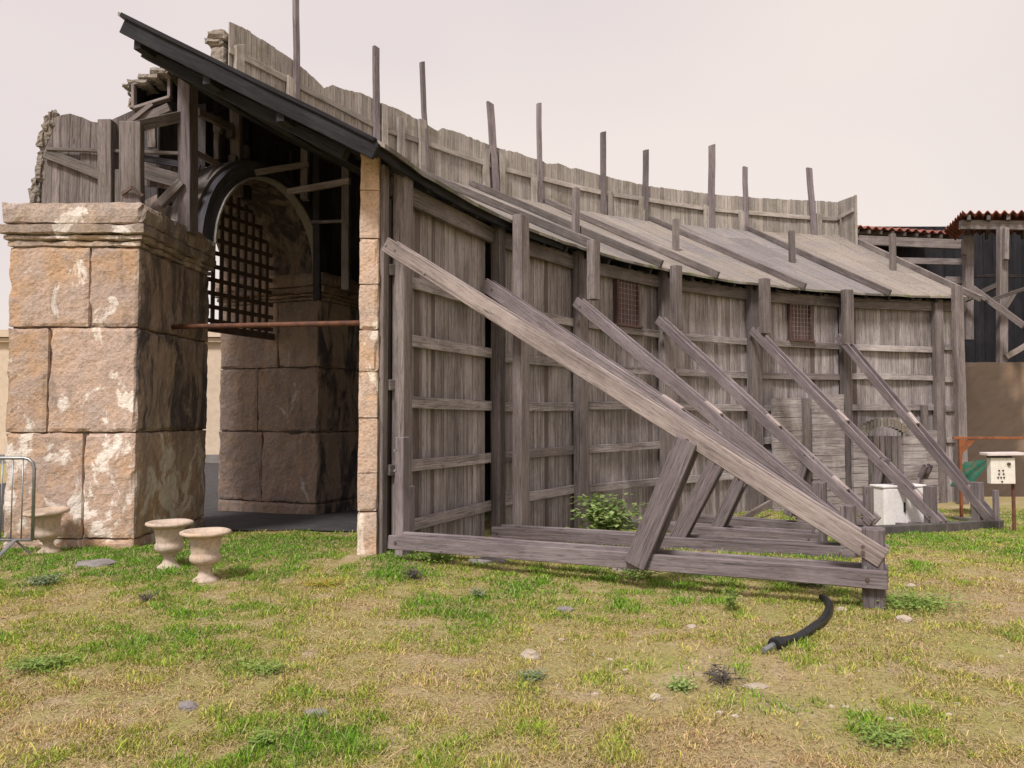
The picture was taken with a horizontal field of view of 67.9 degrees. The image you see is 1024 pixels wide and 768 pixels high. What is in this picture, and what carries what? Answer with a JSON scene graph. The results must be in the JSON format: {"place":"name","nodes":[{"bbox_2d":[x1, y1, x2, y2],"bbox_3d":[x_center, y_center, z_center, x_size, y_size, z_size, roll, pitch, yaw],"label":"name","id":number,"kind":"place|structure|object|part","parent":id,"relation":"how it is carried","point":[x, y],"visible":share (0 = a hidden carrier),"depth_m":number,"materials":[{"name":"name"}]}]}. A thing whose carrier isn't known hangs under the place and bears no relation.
{"place":"outdoors","nodes":[
{"label":"outdoors","id":0,"kind":"place"},
{"bbox_2d":[0,463,358,531],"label":"path","id":1,"kind":"structure","parent":0,"point":[213,516],"depth_m":13.19,"materials":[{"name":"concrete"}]},
{"bbox_2d":[0,464,1023,767],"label":"ground","id":2,"kind":"structure","parent":0,"point":[774,678],"depth_m":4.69,"materials":[{"name":"green plant"}]},
{"bbox_2d":[0,456,35,555],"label":"crowd barrier","id":3,"kind":"object","parent":2,"relation":"on","point":[13,541],"visible":1,"depth_m":8.70,"materials":[{"name":"metal"}]},
{"bbox_2d":[2,649,79,678],"bbox_3d":[-2.994,1.766,4.796,0.501,0.110,0.492,0,-2,0],"label":"weed clump","id":4,"kind":"object","parent":2,"relation":"on","point":[35,663],"visible":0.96,"depth_m":4.79,"materials":[{"name":"green plant"}]},
{"bbox_2d":[11,570,70,585],"bbox_3d":[-4.414,1.847,7.149,0.458,0.131,0.487,-2,-3,38],"label":"weed clump","id":5,"kind":"object","parent":2,"relation":"on","point":[40,580],"visible":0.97,"depth_m":7.14,"materials":[{"name":"green plant"}]},
{"bbox_2d":[22,506,69,553],"bbox_3d":[-5.542,1.766,9.067,0.499,0.534,0.499,-3,2,-23],"label":"garden urn","id":6,"kind":"object","parent":2,"relation":"on","point":[48,530],"visible":0.85,"depth_m":8.98,"materials":[{"name":"stone"}]},
{"bbox_2d":[75,559,115,566],"bbox_3d":[-4.470,1.923,8.152,0.435,0.072,0.347,0,-2,0],"label":"flat slab","id":7,"kind":"object","parent":2,"relation":"on","point":[96,562],"depth_m":8.07,"materials":[{"name":"grey stone"}]},
{"bbox_2d":[0,202,215,547],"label":"stone pier","id":8,"kind":"structure","parent":2,"relation":"on","point":[106,410],"depth_m":9.55,"materials":[{"name":"beige stone"}]},
{"bbox_2d":[28,104,206,203],"bbox_3d":[-6.002,-3.373,11.889,2.608,2.510,1.148,0,-2,0],"label":"plank screen","id":9,"kind":"object","parent":8,"relation":"on","point":[77,159],"visible":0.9,"depth_m":11.46,"materials":[{"name":"wood"}]},
{"bbox_2d":[119,111,180,204],"bbox_3d":[-4.934,-3.080,10.439,0.406,1.701,1.035,0,-2,10],"label":"corner post","id":10,"kind":"object","parent":8,"relation":"on","point":[131,164],"visible":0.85,"depth_m":9.99,"materials":[{"name":"wood"}]},
{"bbox_2d":[177,78,197,234],"bbox_3d":[-4.631,-3.278,10.863,0.233,2.292,0.212,-1,-2,14],"label":"timber post","id":11,"kind":"object","parent":8,"relation":"on","point":[187,104],"visible":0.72,"depth_m":10.78,"materials":[{"name":"grey wood"}]},
{"bbox_2d":[156,179,184,207],"bbox_3d":[-4.810,-2.688,10.719,0.386,0.400,0.105,0,-2,0],"label":"loose timber","id":12,"kind":"object","parent":11,"relation":"on","point":[169,194],"visible":1,"depth_m":10.67,"materials":[{"name":"grey wood"}]},
{"bbox_2d":[171,320,359,328],"bbox_3d":[-3.281,-0.754,9.739,3.348,0.193,0.066,-1,-3,27],"label":"tie bar","id":13,"kind":"object","parent":8,"relation":"attached to","point":[273,324],"visible":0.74,"depth_m":9.62,"materials":[{"name":"metal"}]},
{"bbox_2d":[0,330,220,463],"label":"plaster building","id":14,"kind":"structure","parent":2,"relation":"on","point":[212,429],"depth_m":30.00,"materials":[{"name":"beige paint"}]},
{"bbox_2d":[135,589,165,602],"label":"dead twigs","id":15,"kind":"object","parent":2,"relation":"on","point":[146,596],"visible":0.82,"depth_m":6.47,"materials":[{"name":"grey plant"}]},
{"bbox_2d":[145,518,193,569],"bbox_3d":[-3.602,1.696,7.987,0.474,0.507,0.474,0,-2,0],"label":"garden urn","id":16,"kind":"object","parent":2,"relation":"on","point":[169,545],"visible":0.92,"depth_m":7.89,"materials":[{"name":"stone"}]},
{"bbox_2d":[178,701,197,710],"bbox_3d":[-1.764,1.762,4.154,0.100,0.060,0.082,-1,-2,19],"label":"stone","id":17,"kind":"object","parent":2,"relation":"on","point":[187,705],"visible":0.93,"depth_m":4.13,"materials":[{"name":"grey stone"}]},
{"bbox_2d":[179,527,231,582],"bbox_3d":[-2.970,1.670,7.358,0.474,0.507,0.474,0,-2,0],"label":"garden urn","id":18,"kind":"object","parent":2,"relation":"on","point":[205,554],"visible":0.97,"depth_m":7.26,"materials":[{"name":"stone"}]},
{"bbox_2d":[233,653,298,676],"bbox_3d":[-1.541,1.762,4.742,0.407,0.098,0.372,0,-2,0],"label":"weed clump","id":19,"kind":"object","parent":2,"relation":"on","point":[270,667],"visible":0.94,"depth_m":4.71,"materials":[{"name":"green plant"}]},
{"bbox_2d":[242,726,290,749],"bbox_3d":[-1.192,1.718,3.666,0.188,0.099,0.198,-1,-3,27],"label":"weed clump","id":20,"kind":"object","parent":2,"relation":"on","point":[265,738],"visible":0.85,"depth_m":3.67,"materials":[{"name":"green plant"}]},
{"bbox_2d":[215,272,360,513],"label":"stone pier","id":21,"kind":"structure","parent":2,"relation":"on","point":[289,421],"depth_m":14.52,"materials":[{"name":"brown stone"}]},
{"bbox_2d":[145,160,326,278],"bbox_3d":[-5.131,-2.927,13.364,2.340,1.659,3.248,-1,-3,22],"label":"stone archway","id":22,"kind":"object","parent":21,"relation":"on","point":[283,218],"visible":0.6,"depth_m":13.79,"materials":[{"name":"stone"}]},
{"bbox_2d":[207,195,274,339],"bbox_3d":[-5.085,-2.179,13.315,0.084,2.580,2.746,-1,-3,22],"label":"portcullis","id":23,"kind":"object","parent":22,"relation":"hanging from","point":[229,283],"visible":0.53,"depth_m":13.71,"materials":[{"name":"metal"}]},
{"bbox_2d":[198,107,350,299],"bbox_3d":[-4.112,-3.253,13.161,2.374,3.540,2.708,1,-2,-18],"label":"gallery frame","id":24,"kind":"object","parent":22,"relation":"on","point":[238,130],"visible":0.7,"depth_m":12.71,"materials":[{"name":"grey wood"}]},
{"bbox_2d":[304,708,328,717],"bbox_3d":[-1.040,1.760,4.051,0.144,0.044,0.106,0,-2,0],"label":"stone","id":25,"kind":"object","parent":2,"relation":"on","point":[324,709],"visible":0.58,"depth_m":4.04,"materials":[{"name":"grey stone"}]},
{"bbox_2d":[296,576,349,588],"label":"weed clump","id":26,"kind":"object","parent":2,"relation":"on","point":[328,582],"visible":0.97,"depth_m":7.16,"materials":[{"name":"yellow plant"}]},
{"bbox_2d":[357,154,381,554],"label":"stone column","id":27,"kind":"structure","parent":2,"relation":"on","point":[367,482],"depth_m":8.85,"materials":[{"name":"beige stone"}]},
{"bbox_2d":[396,565,423,579],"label":"dead twigs","id":28,"kind":"object","parent":2,"relation":"on","point":[413,573],"visible":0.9,"depth_m":7.39,"materials":[{"name":"grey plant"}]},
{"bbox_2d":[403,550,460,561],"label":"weed clump","id":29,"kind":"object","parent":2,"relation":"on","point":[437,556],"visible":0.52,"depth_m":8.17,"materials":[{"name":"green plant"}]},
{"bbox_2d":[469,585,489,597],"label":"weed clump","id":30,"kind":"object","parent":2,"relation":"on","point":[476,592],"visible":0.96,"depth_m":6.73,"materials":[{"name":"green plant"}]},
{"bbox_2d":[468,557,506,564],"bbox_3d":[-0.252,1.925,8.249,0.468,0.086,0.243,0,-2,0],"label":"flat slab","id":31,"kind":"object","parent":2,"relation":"on","point":[489,560],"depth_m":8.18,"materials":[{"name":"grey stone"}]},
{"bbox_2d":[520,649,539,660],"bbox_3d":[0.120,1.791,5.000,0.134,0.092,0.097,0,-2,0],"label":"stone","id":32,"kind":"object","parent":2,"relation":"on","point":[532,653],"visible":0.74,"depth_m":4.97,"materials":[{"name":"stone"}]},
{"bbox_2d":[509,668,551,682],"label":"weed clump","id":33,"kind":"object","parent":2,"relation":"on","point":[534,673],"visible":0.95,"depth_m":4.56,"materials":[{"name":"green plant"}]},
{"bbox_2d":[157,67,950,500],"bbox_3d":[2.624,-1.011,18.418,20.330,8.222,5.497,1,-3,-24],"label":"boarding","id":34,"kind":"object","parent":2,"relation":"on","point":[269,151],"visible":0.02,"depth_m":15.29,"materials":[{"name":"grey wood"}]},
{"bbox_2d":[556,606,573,611],"bbox_3d":[0.435,1.858,6.253,0.155,0.059,0.099,0,-2,0],"label":"stone","id":35,"kind":"object","parent":2,"relation":"on","point":[565,608],"visible":0.77,"depth_m":6.22,"materials":[{"name":"grey stone"}]},
{"bbox_2d":[565,492,647,530],"bbox_3d":[1.457,2.065,11.890,1.222,0.726,1.667,1,-3,-31],"label":"leafy bush","id":36,"kind":"object","parent":2,"relation":"on","point":[599,517],"visible":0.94,"depth_m":11.73,"materials":[{"name":"green plant"}]},
{"bbox_2d":[611,568,640,571],"bbox_3d":[1.200,1.919,7.892,0.350,0.070,0.219,0,-2,0],"label":"flat slab","id":37,"kind":"object","parent":2,"relation":"on","point":[614,569],"depth_m":7.84,"materials":[{"name":"grey stone"}]},
{"bbox_2d":[382,237,889,610],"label":"raking shore","id":38,"kind":"structure","parent":2,"relation":"on","point":[868,574],"depth_m":6.98,"materials":[{"name":"wood"}]},
{"bbox_2d":[605,567,667,580],"bbox_3d":[1.266,1.858,7.446,0.685,0.172,0.581,1,-2,-19],"label":"weed clump","id":39,"kind":"object","parent":2,"relation":"on","point":[636,576],"visible":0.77,"depth_m":7.43,"materials":[{"name":"green plant"}]},
{"bbox_2d":[649,693,660,700],"bbox_3d":[0.800,1.753,4.252,0.064,0.045,0.058,1,-3,-21],"label":"stone","id":40,"kind":"object","parent":2,"relation":"on","point":[657,696],"visible":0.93,"depth_m":4.24,"materials":[{"name":"stone"}]},
{"bbox_2d":[480,278,858,558],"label":"raking shore","id":41,"kind":"structure","parent":2,"relation":"on","point":[680,535],"depth_m":9.52,"materials":[{"name":"wood"}]},
{"bbox_2d":[375,164,968,554],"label":"plank wall","id":42,"kind":"structure","parent":2,"relation":"on","point":[561,435],"depth_m":13.62,"materials":[{"name":"wood"}]},
{"bbox_2d":[118,12,981,301],"bbox_3d":[2.875,-3.737,17.379,22.150,3.316,8.760,2,-3,-39],"label":"lean to roof","id":43,"kind":"object","parent":42,"relation":"on","point":[792,262],"visible":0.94,"depth_m":16.83,"materials":[{"name":"wood"}]},
{"bbox_2d":[122,67,177,120],"bbox_3d":[-5.425,-4.223,11.441,0.752,0.949,0.760,0,-2,-10],"label":"box opening","id":44,"kind":"object","parent":43,"relation":"attached to","point":[154,92],"visible":0.98,"depth_m":11.30,"materials":[{"name":"wood"}]},
{"bbox_2d":[204,0,857,244],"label":"plank parapet","id":45,"kind":"structure","parent":43,"relation":"on","point":[454,156],"depth_m":20.76,"materials":[{"name":"wood"}]},
{"bbox_2d":[614,279,642,328],"bbox_3d":[2.297,-1.627,15.056,0.799,1.004,0.160,2,-3,-44],"label":"window","id":46,"kind":"structure","parent":42,"relation":"in","point":[626,294],"depth_m":15.09,"materials":[{"name":"wood"}]},
{"bbox_2d":[786,304,814,341],"bbox_3d":[6.899,-1.525,18.172,0.761,1.033,0.160,1,-3,-24],"label":"window","id":47,"kind":"structure","parent":42,"relation":"in","point":[799,317],"depth_m":18.21,"materials":[{"name":"wood"}]},
{"bbox_2d":[666,674,697,693],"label":"weed clump","id":48,"kind":"object","parent":2,"relation":"on","point":[682,684],"visible":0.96,"depth_m":4.39,"materials":[{"name":"green plant"}]},
{"bbox_2d":[687,624,696,628],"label":"stone","id":49,"kind":"object","parent":2,"relation":"on","point":[690,626],"visible":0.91,"depth_m":5.73,"materials":[{"name":"stone"}]},
{"bbox_2d":[572,297,839,541],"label":"raking shore","id":50,"kind":"structure","parent":2,"relation":"on","point":[725,425],"depth_m":11.46,"materials":[{"name":"wood"}]},
{"bbox_2d":[693,663,747,690],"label":"dead twigs","id":51,"kind":"object","parent":2,"relation":"on","point":[723,679],"visible":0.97,"depth_m":4.50,"materials":[{"name":"grey plant"}]},
{"bbox_2d":[721,590,742,611],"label":"weed clump","id":52,"kind":"object","parent":2,"relation":"on","point":[730,600],"visible":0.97,"depth_m":6.21,"materials":[{"name":"green plant"}]},
{"bbox_2d":[742,683,769,689],"bbox_3d":[1.427,1.769,4.448,0.171,0.030,0.089,0,-2,0],"label":"stone","id":53,"kind":"object","parent":2,"relation":"on","point":[761,686],"visible":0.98,"depth_m":4.43,"materials":[{"name":"stone"}]},
{"bbox_2d":[743,500,770,516],"bbox_3d":[5.169,2.665,16.008,0.050,0.318,1.403,-2,-3,40],"label":"loose plank","id":54,"kind":"object","parent":2,"relation":"on","point":[759,509],"visible":0.76,"depth_m":15.99,"materials":[{"name":"wood"}]},
{"bbox_2d":[655,316,880,530],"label":"raking shore","id":55,"kind":"structure","parent":2,"relation":"on","point":[809,462],"depth_m":13.20,"materials":[{"name":"wood"}]},
{"bbox_2d":[761,594,833,653],"bbox_3d":[2.241,1.786,5.736,0.223,0.096,1.821,-2,-3,33],"label":"drain pipe","id":56,"kind":"object","parent":2,"relation":"on","point":[777,642],"visible":0.94,"depth_m":5.39,"materials":[{"name":"black plastic"}]},
{"bbox_2d":[775,581,828,590],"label":"weed clump","id":57,"kind":"object","parent":2,"relation":"on","point":[807,584],"visible":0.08,"depth_m":7.05,"materials":[{"name":"green plant"}]},
{"bbox_2d":[771,394,845,511],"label":"board wall","id":58,"kind":"structure","parent":2,"relation":"on","point":[826,452],"depth_m":17.92,"materials":[{"name":"grey wood"}]},
{"bbox_2d":[749,327,947,524],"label":"raking shore","id":59,"kind":"structure","parent":2,"relation":"on","point":[924,503],"depth_m":14.63,"materials":[{"name":"wood"}]},
{"bbox_2d":[830,715,939,751],"bbox_3d":[1.870,1.732,3.745,0.528,0.101,0.387,0,-2,0],"label":"weed clump","id":60,"kind":"object","parent":2,"relation":"on","point":[878,735],"visible":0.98,"depth_m":3.72,"materials":[{"name":"green plant"}]},
{"bbox_2d":[851,417,938,503],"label":"bricked arch","id":61,"kind":"structure","parent":2,"relation":"on","point":[911,456],"depth_m":18.62,"materials":[{"name":"brick"}]},
{"bbox_2d":[868,436,903,485],"bbox_3d":[9.129,2.139,18.574,1.061,1.740,0.049,1,-2,-15],"label":"door","id":62,"kind":"structure","parent":61,"relation":"in","point":[890,446],"depth_m":18.61,"materials":[{"name":"grey wood"}]},
{"bbox_2d":[870,483,925,524],"bbox_3d":[7.223,2.268,14.176,0.968,0.780,0.406,1,-2,-15],"label":"utility cabinet","id":63,"kind":"object","parent":2,"relation":"on","point":[893,504],"visible":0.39,"depth_m":14.00,"materials":[{"name":"white metal"}]},
{"bbox_3d":[7.047,2.264,13.948,0.445,0.649,0.070,1,-2,-15],"label":"door","id":64,"kind":"part","parent":63,"relation":"part of","materials":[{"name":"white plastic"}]},
{"bbox_3d":[7.483,2.270,14.098,0.445,0.649,0.014,1,-2,-15],"label":"door","id":65,"kind":"part","parent":63,"relation":"part of","materials":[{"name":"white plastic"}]},
{"bbox_2d":[896,615,912,621],"bbox_3d":[3.016,1.812,5.854,0.119,0.067,0.092,0,-2,0],"label":"stone","id":66,"kind":"object","parent":2,"relation":"on","point":[903,618],"visible":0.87,"depth_m":5.83,"materials":[{"name":"stone"}]},
{"bbox_2d":[906,583,916,587],"bbox_3d":[3.730,1.890,7.099,0.092,0.062,0.082,-1,-3,32],"label":"stone","id":67,"kind":"object","parent":2,"relation":"on","point":[912,584],"visible":0.69,"depth_m":7.08,"materials":[{"name":"stone"}]},
{"bbox_2d":[825,581,999,615],"bbox_3d":[3.334,1.797,6.303,1.210,0.146,1.046,0,-2,-8],"label":"weed clump","id":68,"kind":"object","parent":2,"relation":"on","point":[929,601],"visible":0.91,"depth_m":6.27,"materials":[{"name":"green plant"}]},
{"bbox_2d":[835,333,1001,521],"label":"raking shore","id":69,"kind":"structure","parent":2,"relation":"on","point":[973,494],"depth_m":16.18,"materials":[{"name":"wood"}]},
{"bbox_2d":[874,520,1003,534],"bbox_3d":[7.604,2.551,13.427,4.336,0.431,0.167,2,-3,-34],"label":"kerb sleeper","id":70,"kind":"object","parent":2,"relation":"on","point":[952,526],"visible":0.56,"depth_m":13.29,"materials":[{"name":"grey wood"}]},
{"bbox_2d":[950,460,986,511],"bbox_3d":[10.129,2.286,16.773,0.525,1.299,0.704,0,-2,0],"label":"green board","id":71,"kind":"object","parent":2,"relation":"on","point":[972,471],"visible":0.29,"depth_m":16.67,"materials":[{"name":"paint"}]},
{"bbox_2d":[951,437,1023,520],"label":"rusty frame","id":72,"kind":"object","parent":2,"relation":"on","point":[963,445],"visible":0.66,"depth_m":16.14,"materials":[{"name":"orange paint"}]},
{"bbox_2d":[965,362,1023,496],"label":"rendered wall","id":73,"kind":"structure","parent":2,"relation":"on","point":[995,398],"depth_m":20.59,"materials":[{"name":"beige paint"}]},
{"bbox_2d":[839,210,1023,389],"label":"tiled shed","id":74,"kind":"structure","parent":73,"relation":"on","point":[980,252],"depth_m":25.00,"materials":[{"name":"grey wood"}]},
{"bbox_2d":[992,490,999,527],"bbox_3d":[9.242,2.435,14.511,0.093,0.817,0.082,0,-2,0],"label":"marker post","id":75,"kind":"object","parent":2,"relation":"on","point":[995,505],"visible":0.64,"depth_m":14.48,"materials":[{"name":"grey wood"}]},
{"bbox_2d":[980,452,1023,530],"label":"meter box","id":76,"kind":"object","parent":2,"relation":"on","point":[1000,467],"visible":0.97,"depth_m":13.35,"materials":[{"name":"beige metal"}]},
{"bbox_2d":[0,0,1023,329],"label":"sky","id":77,"kind":"structure","parent":0,"point":[912,109],"materials":[{"name":"white"}]}
]}

